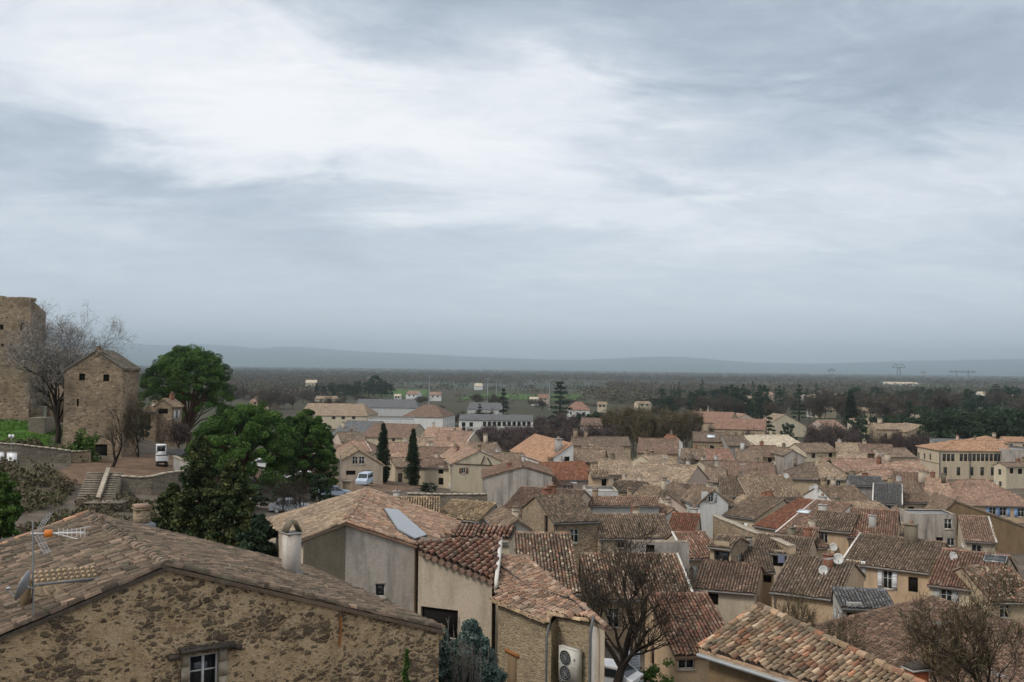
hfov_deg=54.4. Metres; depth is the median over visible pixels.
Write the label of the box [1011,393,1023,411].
bare tree
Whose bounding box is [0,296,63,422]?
castle ruin
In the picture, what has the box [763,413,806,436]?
house
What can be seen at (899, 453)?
house
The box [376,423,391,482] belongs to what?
cypress tree
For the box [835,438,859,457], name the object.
house
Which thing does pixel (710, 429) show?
bare thicket
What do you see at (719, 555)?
window
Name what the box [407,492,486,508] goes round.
garden wall
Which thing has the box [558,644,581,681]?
air conditioner
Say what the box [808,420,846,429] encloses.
house
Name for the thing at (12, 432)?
grass
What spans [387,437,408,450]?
house
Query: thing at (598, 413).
evergreen tree
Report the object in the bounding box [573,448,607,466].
house
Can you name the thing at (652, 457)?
house
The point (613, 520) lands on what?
house
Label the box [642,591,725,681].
house
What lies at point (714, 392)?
evergreen tree
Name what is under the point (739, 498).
house
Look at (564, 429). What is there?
bare thicket
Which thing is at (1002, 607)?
window
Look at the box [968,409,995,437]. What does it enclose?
evergreen tree
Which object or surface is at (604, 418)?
bare poplar
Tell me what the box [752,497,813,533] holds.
house
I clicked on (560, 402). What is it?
cedar tree
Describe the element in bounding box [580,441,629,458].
house
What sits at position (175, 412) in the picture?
window
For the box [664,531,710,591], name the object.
house
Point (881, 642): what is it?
house
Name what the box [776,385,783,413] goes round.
cedar tree
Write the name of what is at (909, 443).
bare thicket
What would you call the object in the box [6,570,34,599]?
satellite dish
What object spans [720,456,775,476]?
house
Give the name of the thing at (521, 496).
house
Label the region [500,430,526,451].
bare thicket
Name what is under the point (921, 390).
evergreen tree
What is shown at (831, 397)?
bare tree
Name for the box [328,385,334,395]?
cypress tree
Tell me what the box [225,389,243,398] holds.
bare tree
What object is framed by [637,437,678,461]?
house
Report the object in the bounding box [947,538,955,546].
window
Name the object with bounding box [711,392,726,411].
bare tree
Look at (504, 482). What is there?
house
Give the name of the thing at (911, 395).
bare tree
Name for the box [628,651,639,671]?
door panel
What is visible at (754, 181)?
sky
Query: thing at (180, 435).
bare thicket
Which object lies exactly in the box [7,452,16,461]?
wall panel
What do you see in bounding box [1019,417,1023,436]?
evergreen tree
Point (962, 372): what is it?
power pylon
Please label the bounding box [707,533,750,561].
house
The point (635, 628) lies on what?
plane tree
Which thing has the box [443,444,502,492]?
house
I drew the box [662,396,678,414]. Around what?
evergreen tree
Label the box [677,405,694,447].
bare poplar
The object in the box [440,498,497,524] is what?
house
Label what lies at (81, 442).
green shrub
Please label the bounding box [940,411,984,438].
evergreen tree
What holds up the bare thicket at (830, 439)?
on the ground at (446, 401)
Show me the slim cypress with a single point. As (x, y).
(405, 672)
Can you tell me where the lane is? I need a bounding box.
[166,449,185,455]
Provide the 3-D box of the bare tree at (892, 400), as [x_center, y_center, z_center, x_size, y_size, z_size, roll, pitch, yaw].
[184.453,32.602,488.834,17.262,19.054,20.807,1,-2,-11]
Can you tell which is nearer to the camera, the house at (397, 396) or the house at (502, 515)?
the house at (502, 515)
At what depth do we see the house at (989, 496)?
170.11 m
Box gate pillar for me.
[342,480,352,490]
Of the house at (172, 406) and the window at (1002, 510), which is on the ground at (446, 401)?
the house at (172, 406)
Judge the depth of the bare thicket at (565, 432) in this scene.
263.15 m
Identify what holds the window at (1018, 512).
in the house at (989, 496)
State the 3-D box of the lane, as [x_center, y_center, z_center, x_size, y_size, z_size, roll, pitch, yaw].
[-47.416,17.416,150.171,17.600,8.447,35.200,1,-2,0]
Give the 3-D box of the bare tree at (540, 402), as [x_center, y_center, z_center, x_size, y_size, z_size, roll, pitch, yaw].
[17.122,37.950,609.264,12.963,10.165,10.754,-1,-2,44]
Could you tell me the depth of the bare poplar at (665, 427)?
294.23 m
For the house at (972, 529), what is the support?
on the ground at (446, 401)
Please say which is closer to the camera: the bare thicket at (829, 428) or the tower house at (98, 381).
the tower house at (98, 381)
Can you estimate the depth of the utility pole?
126.98 m
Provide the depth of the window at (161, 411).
149.90 m
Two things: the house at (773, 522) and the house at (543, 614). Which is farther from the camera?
the house at (773, 522)
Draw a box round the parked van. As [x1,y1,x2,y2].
[355,471,373,485]
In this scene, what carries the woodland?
on the ground at (446, 401)
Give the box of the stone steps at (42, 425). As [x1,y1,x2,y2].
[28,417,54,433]
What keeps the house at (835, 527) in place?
on the ground at (446, 401)
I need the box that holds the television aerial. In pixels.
[30,512,90,614]
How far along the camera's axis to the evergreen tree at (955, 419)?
329.38 m
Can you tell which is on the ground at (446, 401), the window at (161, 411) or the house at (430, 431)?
the house at (430, 431)
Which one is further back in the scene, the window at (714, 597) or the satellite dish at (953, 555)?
the satellite dish at (953, 555)
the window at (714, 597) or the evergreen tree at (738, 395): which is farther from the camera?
the evergreen tree at (738, 395)
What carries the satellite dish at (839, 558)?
attached to the house at (797, 572)
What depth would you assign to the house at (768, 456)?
211.18 m
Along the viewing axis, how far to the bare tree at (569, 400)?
658.78 m
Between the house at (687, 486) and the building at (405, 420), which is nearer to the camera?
the house at (687, 486)
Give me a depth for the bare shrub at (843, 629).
55.22 m
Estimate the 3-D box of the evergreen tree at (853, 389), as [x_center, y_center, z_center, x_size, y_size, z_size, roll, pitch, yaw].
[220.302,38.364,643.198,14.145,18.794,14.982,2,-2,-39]
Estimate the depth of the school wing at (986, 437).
270.74 m
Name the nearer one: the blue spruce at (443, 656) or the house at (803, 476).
the blue spruce at (443, 656)
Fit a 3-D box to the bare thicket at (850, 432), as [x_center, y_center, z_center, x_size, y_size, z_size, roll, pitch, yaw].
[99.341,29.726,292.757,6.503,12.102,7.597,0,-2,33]
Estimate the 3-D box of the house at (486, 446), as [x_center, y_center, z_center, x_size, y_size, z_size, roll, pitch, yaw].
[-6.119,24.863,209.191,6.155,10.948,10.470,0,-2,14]
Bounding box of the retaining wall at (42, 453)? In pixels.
[0,442,70,463]
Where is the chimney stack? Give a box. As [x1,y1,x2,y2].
[901,662,930,681]
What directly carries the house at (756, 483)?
on the ground at (446, 401)
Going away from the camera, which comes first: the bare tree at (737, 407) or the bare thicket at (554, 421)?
the bare thicket at (554, 421)
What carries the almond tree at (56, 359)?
on the ground at (446, 401)
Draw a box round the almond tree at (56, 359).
[0,296,137,443]
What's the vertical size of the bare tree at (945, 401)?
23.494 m
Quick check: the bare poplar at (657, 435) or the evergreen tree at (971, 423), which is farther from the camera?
the evergreen tree at (971, 423)
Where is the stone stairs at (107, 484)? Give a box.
[76,467,128,510]
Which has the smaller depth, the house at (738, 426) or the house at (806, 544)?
the house at (806, 544)
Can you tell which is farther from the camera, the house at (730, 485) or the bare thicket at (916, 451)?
the bare thicket at (916, 451)
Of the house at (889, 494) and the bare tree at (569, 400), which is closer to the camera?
the house at (889, 494)
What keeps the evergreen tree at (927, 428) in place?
on the ground at (446, 401)
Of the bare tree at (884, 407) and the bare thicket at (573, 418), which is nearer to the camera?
the bare thicket at (573, 418)
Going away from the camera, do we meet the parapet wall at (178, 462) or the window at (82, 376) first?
the parapet wall at (178, 462)
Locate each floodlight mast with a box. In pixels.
[427,376,431,403]
[547,380,551,409]
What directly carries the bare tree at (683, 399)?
on the ground at (446, 401)
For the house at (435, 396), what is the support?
on the ground at (446, 401)
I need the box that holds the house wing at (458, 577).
[416,534,501,655]
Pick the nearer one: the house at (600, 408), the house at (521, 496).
the house at (521, 496)
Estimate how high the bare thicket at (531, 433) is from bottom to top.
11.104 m
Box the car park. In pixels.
[255,471,420,496]
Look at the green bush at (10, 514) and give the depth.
61.48 m
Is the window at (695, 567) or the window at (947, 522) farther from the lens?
the window at (947, 522)
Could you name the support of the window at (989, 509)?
in the house at (989, 496)
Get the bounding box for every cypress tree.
[314,383,318,395]
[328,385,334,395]
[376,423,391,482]
[402,428,420,485]
[840,391,859,425]
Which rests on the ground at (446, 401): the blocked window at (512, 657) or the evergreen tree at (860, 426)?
the evergreen tree at (860, 426)
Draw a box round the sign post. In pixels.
[8,434,13,450]
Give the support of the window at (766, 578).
in the house at (756, 554)
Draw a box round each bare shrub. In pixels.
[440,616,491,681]
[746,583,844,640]
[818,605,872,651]
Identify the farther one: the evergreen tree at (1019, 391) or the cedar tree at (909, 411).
the evergreen tree at (1019, 391)
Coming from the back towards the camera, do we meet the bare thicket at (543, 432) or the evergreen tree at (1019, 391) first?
the evergreen tree at (1019, 391)
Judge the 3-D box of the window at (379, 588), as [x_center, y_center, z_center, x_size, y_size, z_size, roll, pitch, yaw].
[-6.369,12.068,48.083,0.680,0.730,0.255,1,-2,-12]
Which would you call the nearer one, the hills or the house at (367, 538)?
the house at (367, 538)
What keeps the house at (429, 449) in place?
on the ground at (446, 401)
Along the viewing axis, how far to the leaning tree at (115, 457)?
116.55 m
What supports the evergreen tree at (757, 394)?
on the ground at (446, 401)
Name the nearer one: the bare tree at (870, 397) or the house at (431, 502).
the house at (431, 502)
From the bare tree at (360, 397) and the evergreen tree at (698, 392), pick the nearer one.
the evergreen tree at (698, 392)
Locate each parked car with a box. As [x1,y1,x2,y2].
[251,458,265,467]
[269,497,308,512]
[318,485,350,496]
[604,658,643,681]
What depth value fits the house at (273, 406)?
580.16 m
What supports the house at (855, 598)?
on the ground at (446, 401)
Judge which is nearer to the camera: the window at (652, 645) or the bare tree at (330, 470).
the window at (652, 645)
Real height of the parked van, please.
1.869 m
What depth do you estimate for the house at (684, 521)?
107.91 m
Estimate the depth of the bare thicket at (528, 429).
282.35 m
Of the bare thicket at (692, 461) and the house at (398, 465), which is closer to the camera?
the house at (398, 465)
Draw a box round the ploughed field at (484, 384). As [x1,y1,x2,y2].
[391,381,602,390]
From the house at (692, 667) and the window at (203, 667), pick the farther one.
the house at (692, 667)
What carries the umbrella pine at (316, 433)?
on the ground at (446, 401)
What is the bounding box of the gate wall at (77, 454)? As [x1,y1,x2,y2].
[71,450,90,461]
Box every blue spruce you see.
[438,618,508,681]
[439,627,450,679]
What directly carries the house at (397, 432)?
on the ground at (446, 401)
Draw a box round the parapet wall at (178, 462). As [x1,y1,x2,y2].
[173,456,189,469]
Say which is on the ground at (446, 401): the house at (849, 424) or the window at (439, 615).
the house at (849, 424)
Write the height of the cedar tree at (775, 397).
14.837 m
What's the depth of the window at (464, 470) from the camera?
165.12 m
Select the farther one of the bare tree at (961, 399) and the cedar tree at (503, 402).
the bare tree at (961, 399)
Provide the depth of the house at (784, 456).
202.95 m
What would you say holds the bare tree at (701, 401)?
on the ground at (446, 401)
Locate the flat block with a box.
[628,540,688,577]
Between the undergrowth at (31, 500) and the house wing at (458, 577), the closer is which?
the house wing at (458, 577)
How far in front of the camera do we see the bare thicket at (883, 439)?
296.34 m
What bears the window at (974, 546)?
in the house at (972, 529)
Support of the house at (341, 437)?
on the ground at (446, 401)
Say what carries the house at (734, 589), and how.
on the ground at (446, 401)
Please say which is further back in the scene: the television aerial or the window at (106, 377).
the window at (106, 377)
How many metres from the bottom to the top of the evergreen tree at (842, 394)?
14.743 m
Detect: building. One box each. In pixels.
[368,417,413,423]
[583,486,617,495]
[899,509,955,546]
[916,435,1009,479]
[997,446,1023,461]
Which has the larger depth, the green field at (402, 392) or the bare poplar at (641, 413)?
the green field at (402, 392)
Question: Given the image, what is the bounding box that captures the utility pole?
[339,455,340,495]
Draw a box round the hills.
[46,343,1023,375]
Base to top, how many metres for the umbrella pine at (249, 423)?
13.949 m
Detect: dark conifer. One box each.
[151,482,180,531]
[169,433,221,538]
[200,457,257,546]
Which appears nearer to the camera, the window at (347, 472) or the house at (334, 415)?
the window at (347, 472)
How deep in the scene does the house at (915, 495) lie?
147.52 m
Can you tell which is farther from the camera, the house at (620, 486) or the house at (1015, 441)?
the house at (1015, 441)
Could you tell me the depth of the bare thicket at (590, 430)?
285.75 m
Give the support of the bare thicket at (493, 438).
on the ground at (446, 401)
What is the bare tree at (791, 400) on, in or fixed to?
on the ground at (446, 401)
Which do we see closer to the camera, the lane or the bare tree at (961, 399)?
the lane
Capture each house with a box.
[0,503,444,681]
[63,346,140,456]
[142,400,158,441]
[153,391,183,447]
[249,396,279,409]
[265,486,462,613]
[304,403,378,428]
[305,380,317,385]
[315,396,338,401]
[332,420,383,434]
[333,428,365,443]
[333,443,385,483]
[334,440,378,457]
[356,399,421,415]
[363,423,424,444]
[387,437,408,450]
[387,457,409,481]
[389,451,407,456]
[391,487,439,512]
[394,394,401,398]
[400,434,434,449]
[401,404,455,429]
[406,391,421,399]
[417,452,448,488]
[418,441,450,461]
[422,422,463,436]
[423,437,469,449]
[430,392,440,400]
[432,427,481,441]
[440,442,459,457]
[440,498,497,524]
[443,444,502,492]
[450,523,516,661]
[459,414,533,430]
[466,433,502,451]
[467,402,502,413]
[474,383,482,389]
[481,453,554,507]
[484,505,535,531]
[486,447,521,462]
[489,553,609,681]
[504,486,592,518]
[509,434,573,462]
[514,531,581,598]
[520,482,599,572]
[538,394,548,403]
[538,456,589,489]
[552,476,562,487]
[566,402,589,419]
[570,428,630,457]
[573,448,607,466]
[579,552,693,649]
[580,418,603,431]
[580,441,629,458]
[587,460,609,485]
[589,487,660,512]
[594,503,672,552]
[595,451,632,485]
[597,402,606,411]
[612,474,649,495]
[622,459,709,485]
[631,449,678,467]
[632,478,669,497]
[634,401,650,410]
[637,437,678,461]
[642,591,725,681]
[658,477,686,511]
[659,496,677,521]
[664,430,683,463]
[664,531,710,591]
[669,505,701,530]
[677,482,705,489]
[679,481,730,537]
[680,443,706,463]
[689,566,693,584]
[692,431,728,448]
[692,453,730,471]
[693,411,737,431]
[693,558,763,623]
[696,602,926,681]
[703,444,735,460]
[704,460,727,491]
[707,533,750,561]
[713,418,767,434]
[717,469,745,499]
[719,431,750,457]
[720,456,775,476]
[720,494,735,509]
[722,488,787,528]
[734,494,749,504]
[735,441,762,461]
[735,467,802,502]
[736,413,753,418]
[742,531,775,606]
[744,434,800,447]
[747,440,776,461]
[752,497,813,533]
[752,524,817,580]
[763,392,772,399]
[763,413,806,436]
[769,550,865,624]
[770,442,806,474]
[775,493,852,534]
[784,457,817,497]
[787,523,830,556]
[788,442,835,461]
[794,516,821,539]
[802,477,869,501]
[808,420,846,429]
[812,501,859,555]
[813,454,846,484]
[813,595,1023,681]
[815,407,835,417]
[822,455,884,474]
[830,586,893,618]
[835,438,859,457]
[838,451,867,457]
[843,520,950,603]
[845,468,881,499]
[845,500,888,508]
[845,507,900,549]
[847,418,869,439]
[855,468,896,480]
[857,407,877,417]
[857,440,892,457]
[868,418,905,441]
[872,447,916,459]
[872,475,902,508]
[882,452,929,476]
[882,474,929,508]
[883,382,917,385]
[891,469,925,489]
[891,505,901,521]
[899,422,937,443]
[900,515,918,536]
[922,492,1023,553]
[924,470,952,496]
[927,547,1017,605]
[929,438,954,442]
[941,471,1023,522]
[951,564,1023,623]
[956,514,997,552]
[992,457,1023,488]
[998,436,1023,446]
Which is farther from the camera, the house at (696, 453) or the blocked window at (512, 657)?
the house at (696, 453)
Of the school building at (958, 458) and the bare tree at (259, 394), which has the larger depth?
the bare tree at (259, 394)
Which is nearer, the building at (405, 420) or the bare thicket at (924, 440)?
the bare thicket at (924, 440)
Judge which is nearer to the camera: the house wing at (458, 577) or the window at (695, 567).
the house wing at (458, 577)
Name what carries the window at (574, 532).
in the house at (548, 509)
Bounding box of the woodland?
[44,365,1023,406]
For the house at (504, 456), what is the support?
on the ground at (446, 401)
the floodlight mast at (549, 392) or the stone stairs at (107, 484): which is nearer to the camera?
the stone stairs at (107, 484)
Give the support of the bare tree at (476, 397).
on the ground at (446, 401)
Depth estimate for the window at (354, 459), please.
160.43 m
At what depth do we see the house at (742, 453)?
202.45 m
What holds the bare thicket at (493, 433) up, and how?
on the ground at (446, 401)
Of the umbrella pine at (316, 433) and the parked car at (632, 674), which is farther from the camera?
the umbrella pine at (316, 433)
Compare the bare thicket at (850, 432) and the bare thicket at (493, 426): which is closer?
the bare thicket at (493, 426)
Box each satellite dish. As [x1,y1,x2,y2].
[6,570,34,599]
[819,565,826,574]
[830,543,837,550]
[833,553,843,564]
[949,552,957,559]
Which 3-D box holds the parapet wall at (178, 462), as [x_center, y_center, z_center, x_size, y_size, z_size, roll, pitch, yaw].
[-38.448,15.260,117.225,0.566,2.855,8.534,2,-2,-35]
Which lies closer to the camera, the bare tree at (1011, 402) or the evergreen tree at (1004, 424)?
the evergreen tree at (1004, 424)
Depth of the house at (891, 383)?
1895.81 m
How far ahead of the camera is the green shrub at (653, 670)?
56.44 m
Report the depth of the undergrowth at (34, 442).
121.79 m
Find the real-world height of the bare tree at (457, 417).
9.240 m
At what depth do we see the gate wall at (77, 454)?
117.18 m
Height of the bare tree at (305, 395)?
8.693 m
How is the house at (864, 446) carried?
on the ground at (446, 401)
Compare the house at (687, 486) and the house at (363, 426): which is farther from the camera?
the house at (363, 426)
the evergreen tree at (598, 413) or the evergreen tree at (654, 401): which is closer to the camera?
the evergreen tree at (598, 413)
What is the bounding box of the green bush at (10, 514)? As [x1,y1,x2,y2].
[0,471,24,538]
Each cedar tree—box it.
[499,388,509,414]
[546,381,572,423]
[659,389,665,403]
[766,409,775,434]
[772,388,778,405]
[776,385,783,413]
[780,387,787,408]
[790,384,805,420]
[813,383,819,395]
[903,401,917,421]
[966,402,977,414]
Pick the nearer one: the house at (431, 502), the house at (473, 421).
the house at (431, 502)
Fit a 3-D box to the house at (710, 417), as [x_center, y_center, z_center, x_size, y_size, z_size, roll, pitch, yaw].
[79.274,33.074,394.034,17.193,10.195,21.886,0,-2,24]
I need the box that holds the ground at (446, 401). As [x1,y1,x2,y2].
[0,365,1023,681]
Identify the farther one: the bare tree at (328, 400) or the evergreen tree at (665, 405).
the evergreen tree at (665, 405)
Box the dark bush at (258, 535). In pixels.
[235,512,277,556]
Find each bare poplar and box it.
[600,412,609,427]
[602,403,619,434]
[611,407,628,421]
[614,407,636,435]
[618,403,640,443]
[629,409,651,444]
[630,404,650,437]
[641,405,657,437]
[645,411,662,437]
[653,411,682,438]
[654,402,673,437]
[665,409,680,436]
[676,410,689,440]
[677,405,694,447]
[689,406,702,447]
[693,414,708,431]
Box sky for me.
[0,0,1023,363]
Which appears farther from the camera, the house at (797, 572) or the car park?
the car park
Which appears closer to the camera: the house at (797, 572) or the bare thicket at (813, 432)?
the house at (797, 572)
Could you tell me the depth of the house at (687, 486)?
143.77 m
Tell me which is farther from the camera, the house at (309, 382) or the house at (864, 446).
the house at (309, 382)
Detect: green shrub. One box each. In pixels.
[64,428,101,461]
[639,657,674,681]
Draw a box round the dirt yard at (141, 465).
[52,454,221,494]
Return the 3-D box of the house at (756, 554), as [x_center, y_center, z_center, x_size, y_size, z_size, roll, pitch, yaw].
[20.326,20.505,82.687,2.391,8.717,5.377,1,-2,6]
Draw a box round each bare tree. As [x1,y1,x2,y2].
[112,385,162,456]
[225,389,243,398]
[239,387,251,398]
[249,388,268,401]
[257,386,281,409]
[266,474,300,512]
[273,396,290,408]
[281,392,297,408]
[281,468,308,510]
[297,391,309,398]
[300,389,320,402]
[304,396,314,400]
[316,395,336,402]
[325,463,344,475]
[335,397,349,403]
[353,395,373,400]
[409,396,431,402]
[454,411,467,423]
[468,393,486,402]
[486,392,498,402]
[492,396,510,404]
[527,399,536,404]
[532,398,548,410]
[562,398,581,405]
[647,404,661,416]
[676,397,687,408]
[693,395,709,410]
[702,396,714,408]
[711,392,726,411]
[722,389,735,411]
[731,400,746,413]
[755,389,774,418]
[760,402,788,413]
[786,396,798,411]
[800,390,814,419]
[803,379,834,419]
[806,408,827,419]
[815,388,840,417]
[826,394,858,424]
[853,388,881,416]
[854,405,868,417]
[859,388,881,406]
[869,388,901,415]
[872,388,901,415]
[881,541,1023,681]
[882,387,905,410]
[889,407,913,419]
[898,396,920,412]
[900,387,919,416]
[919,382,959,412]
[943,385,964,406]
[981,388,1004,398]
[985,390,1010,404]
[1005,395,1021,408]
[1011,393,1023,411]
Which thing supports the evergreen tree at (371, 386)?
on the ground at (446, 401)
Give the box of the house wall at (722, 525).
[712,515,795,560]
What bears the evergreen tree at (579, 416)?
on the ground at (446, 401)
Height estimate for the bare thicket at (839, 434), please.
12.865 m
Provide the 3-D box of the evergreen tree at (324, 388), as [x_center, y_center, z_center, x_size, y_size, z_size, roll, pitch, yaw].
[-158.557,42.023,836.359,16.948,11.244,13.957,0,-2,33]
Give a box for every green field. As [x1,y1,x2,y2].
[348,389,430,396]
[456,393,581,399]
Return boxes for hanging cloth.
[778,554,786,562]
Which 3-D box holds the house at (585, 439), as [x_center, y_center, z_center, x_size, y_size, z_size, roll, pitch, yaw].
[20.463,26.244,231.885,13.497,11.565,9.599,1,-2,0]
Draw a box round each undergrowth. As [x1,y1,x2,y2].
[0,437,98,461]
[0,456,76,512]
[15,491,255,533]
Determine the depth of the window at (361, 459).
160.66 m
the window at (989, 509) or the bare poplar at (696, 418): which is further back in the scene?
the bare poplar at (696, 418)
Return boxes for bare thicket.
[157,416,192,447]
[474,426,485,438]
[477,427,507,451]
[480,424,487,431]
[482,419,500,435]
[486,427,504,443]
[496,426,512,445]
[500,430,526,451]
[503,426,525,450]
[517,422,543,438]
[521,425,543,439]
[524,417,551,436]
[534,415,547,427]
[544,424,559,437]
[545,411,567,431]
[546,420,575,436]
[552,424,572,440]
[553,429,570,441]
[558,410,584,431]
[565,424,588,441]
[579,420,597,435]
[586,420,608,435]
[596,423,622,435]
[677,449,700,463]
[688,419,702,446]
[707,423,718,431]
[743,426,757,434]
[801,429,820,442]
[804,420,822,442]
[811,420,838,447]
[822,419,841,436]
[827,422,844,443]
[841,427,870,442]
[843,424,861,440]
[867,433,883,443]
[875,430,891,443]
[889,428,899,446]
[893,430,906,447]
[902,431,916,453]
[907,430,922,456]
[912,431,932,453]
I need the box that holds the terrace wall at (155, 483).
[113,470,185,493]
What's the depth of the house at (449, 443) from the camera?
226.53 m
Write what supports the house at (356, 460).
on the ground at (446, 401)
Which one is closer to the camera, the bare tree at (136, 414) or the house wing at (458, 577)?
the house wing at (458, 577)
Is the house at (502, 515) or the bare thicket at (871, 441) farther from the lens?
the bare thicket at (871, 441)
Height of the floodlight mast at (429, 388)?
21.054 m
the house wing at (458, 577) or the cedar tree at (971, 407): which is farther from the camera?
the cedar tree at (971, 407)
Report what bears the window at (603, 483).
in the house at (597, 476)
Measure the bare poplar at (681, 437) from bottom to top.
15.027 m
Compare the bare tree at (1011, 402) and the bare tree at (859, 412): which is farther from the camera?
the bare tree at (1011, 402)
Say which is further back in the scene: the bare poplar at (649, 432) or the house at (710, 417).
the house at (710, 417)
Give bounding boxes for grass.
[0,421,55,445]
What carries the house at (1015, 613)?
on the ground at (446, 401)
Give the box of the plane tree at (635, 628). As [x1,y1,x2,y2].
[559,512,709,681]
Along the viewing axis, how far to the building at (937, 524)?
117.50 m
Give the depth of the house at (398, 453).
207.51 m
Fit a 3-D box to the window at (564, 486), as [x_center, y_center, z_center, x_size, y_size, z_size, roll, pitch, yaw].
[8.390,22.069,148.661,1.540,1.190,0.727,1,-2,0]
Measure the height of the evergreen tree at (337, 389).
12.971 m
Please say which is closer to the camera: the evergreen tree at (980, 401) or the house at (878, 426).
the house at (878, 426)
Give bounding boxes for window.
[79,374,84,379]
[94,444,106,455]
[104,375,108,380]
[159,408,167,413]
[174,410,179,419]
[189,652,217,681]
[346,471,354,474]
[352,457,357,464]
[358,457,364,464]
[375,583,386,598]
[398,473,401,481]
[422,606,457,637]
[459,468,467,473]
[505,648,518,681]
[546,515,547,531]
[563,485,572,488]
[570,529,579,543]
[601,479,605,485]
[608,608,620,628]
[646,545,653,551]
[649,645,653,665]
[677,660,696,670]
[692,566,699,581]
[706,492,716,502]
[708,593,717,604]
[715,551,728,560]
[763,575,770,581]
[773,556,783,566]
[820,532,828,544]
[847,559,865,579]
[878,570,896,590]
[909,577,917,592]
[934,589,958,603]
[944,519,952,529]
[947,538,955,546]
[972,544,980,550]
[980,467,983,474]
[986,507,998,514]
[996,507,1009,516]
[1000,606,1011,619]
[1014,508,1023,517]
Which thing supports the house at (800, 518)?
on the ground at (446, 401)
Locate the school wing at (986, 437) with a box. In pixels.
[967,432,1008,445]
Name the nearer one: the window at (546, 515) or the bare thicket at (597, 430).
the window at (546, 515)
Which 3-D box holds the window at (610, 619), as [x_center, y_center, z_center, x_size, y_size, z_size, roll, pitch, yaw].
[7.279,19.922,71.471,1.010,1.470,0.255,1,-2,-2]
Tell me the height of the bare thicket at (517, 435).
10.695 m
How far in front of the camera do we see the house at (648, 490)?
137.54 m
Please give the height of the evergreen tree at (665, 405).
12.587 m
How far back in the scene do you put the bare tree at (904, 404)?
497.88 m
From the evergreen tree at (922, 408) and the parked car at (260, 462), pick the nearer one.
the parked car at (260, 462)
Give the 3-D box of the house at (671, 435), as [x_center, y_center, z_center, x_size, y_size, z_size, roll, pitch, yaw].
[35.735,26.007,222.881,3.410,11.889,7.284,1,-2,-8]
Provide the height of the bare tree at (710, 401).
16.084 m
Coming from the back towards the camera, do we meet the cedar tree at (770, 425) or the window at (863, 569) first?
the cedar tree at (770, 425)
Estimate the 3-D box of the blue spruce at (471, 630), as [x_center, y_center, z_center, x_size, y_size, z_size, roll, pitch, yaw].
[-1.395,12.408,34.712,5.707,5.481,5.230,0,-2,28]
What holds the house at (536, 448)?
on the ground at (446, 401)
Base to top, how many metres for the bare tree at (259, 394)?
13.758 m
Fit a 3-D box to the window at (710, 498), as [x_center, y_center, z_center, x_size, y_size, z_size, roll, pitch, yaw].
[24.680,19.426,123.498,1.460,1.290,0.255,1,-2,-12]
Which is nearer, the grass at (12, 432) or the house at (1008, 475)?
the grass at (12, 432)
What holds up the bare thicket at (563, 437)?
on the ground at (446, 401)
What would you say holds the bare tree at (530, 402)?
on the ground at (446, 401)
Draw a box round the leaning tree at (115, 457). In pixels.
[99,404,151,466]
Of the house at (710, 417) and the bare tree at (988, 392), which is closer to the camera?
the house at (710, 417)
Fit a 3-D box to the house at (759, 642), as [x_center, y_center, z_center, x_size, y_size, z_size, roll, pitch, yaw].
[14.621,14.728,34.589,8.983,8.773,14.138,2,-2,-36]
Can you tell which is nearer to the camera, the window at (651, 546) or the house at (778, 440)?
the window at (651, 546)
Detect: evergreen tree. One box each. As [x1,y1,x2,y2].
[138,414,151,439]
[247,485,270,509]
[268,482,296,501]
[309,473,334,501]
[318,385,329,395]
[334,383,346,396]
[341,383,351,396]
[347,385,363,397]
[351,380,361,393]
[362,381,374,396]
[366,375,382,394]
[374,380,387,395]
[380,384,394,394]
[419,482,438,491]
[576,411,589,430]
[594,410,605,417]
[649,398,660,407]
[653,398,675,412]
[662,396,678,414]
[669,388,680,406]
[686,387,707,413]
[686,393,700,409]
[709,389,722,400]
[721,384,739,411]
[730,386,753,414]
[744,398,755,414]
[750,384,772,418]
[750,391,766,418]
[780,423,797,440]
[836,393,847,411]
[847,386,862,406]
[847,415,868,442]
[852,422,869,440]
[862,414,876,422]
[869,386,885,396]
[882,414,897,422]
[894,390,904,397]
[897,414,908,422]
[904,417,917,423]
[911,405,928,424]
[914,387,924,395]
[914,418,924,424]
[917,417,949,439]
[919,409,937,425]
[921,389,945,411]
[929,406,961,422]
[929,410,955,438]
[938,386,952,400]
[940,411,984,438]
[942,410,964,436]
[960,389,977,411]
[963,395,992,409]
[964,413,987,438]
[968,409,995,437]
[983,412,1016,437]
[985,388,998,405]
[992,407,1020,427]
[994,418,1021,438]
[1000,405,1023,436]
[1002,386,1019,408]
[1010,387,1023,396]
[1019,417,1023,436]
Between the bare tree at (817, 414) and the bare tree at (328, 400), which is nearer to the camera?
the bare tree at (328, 400)
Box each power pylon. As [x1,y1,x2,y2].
[892,364,905,379]
[951,369,975,381]
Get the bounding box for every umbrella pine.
[138,344,237,447]
[180,401,309,491]
[265,409,339,497]
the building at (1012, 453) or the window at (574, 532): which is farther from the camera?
the building at (1012, 453)
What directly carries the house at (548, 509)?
on the ground at (446, 401)
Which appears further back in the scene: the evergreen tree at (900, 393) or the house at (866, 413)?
the evergreen tree at (900, 393)
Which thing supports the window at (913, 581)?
in the house at (898, 568)
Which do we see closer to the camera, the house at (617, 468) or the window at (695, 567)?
the window at (695, 567)
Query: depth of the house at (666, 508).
118.12 m
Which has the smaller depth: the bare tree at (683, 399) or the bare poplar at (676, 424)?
the bare poplar at (676, 424)

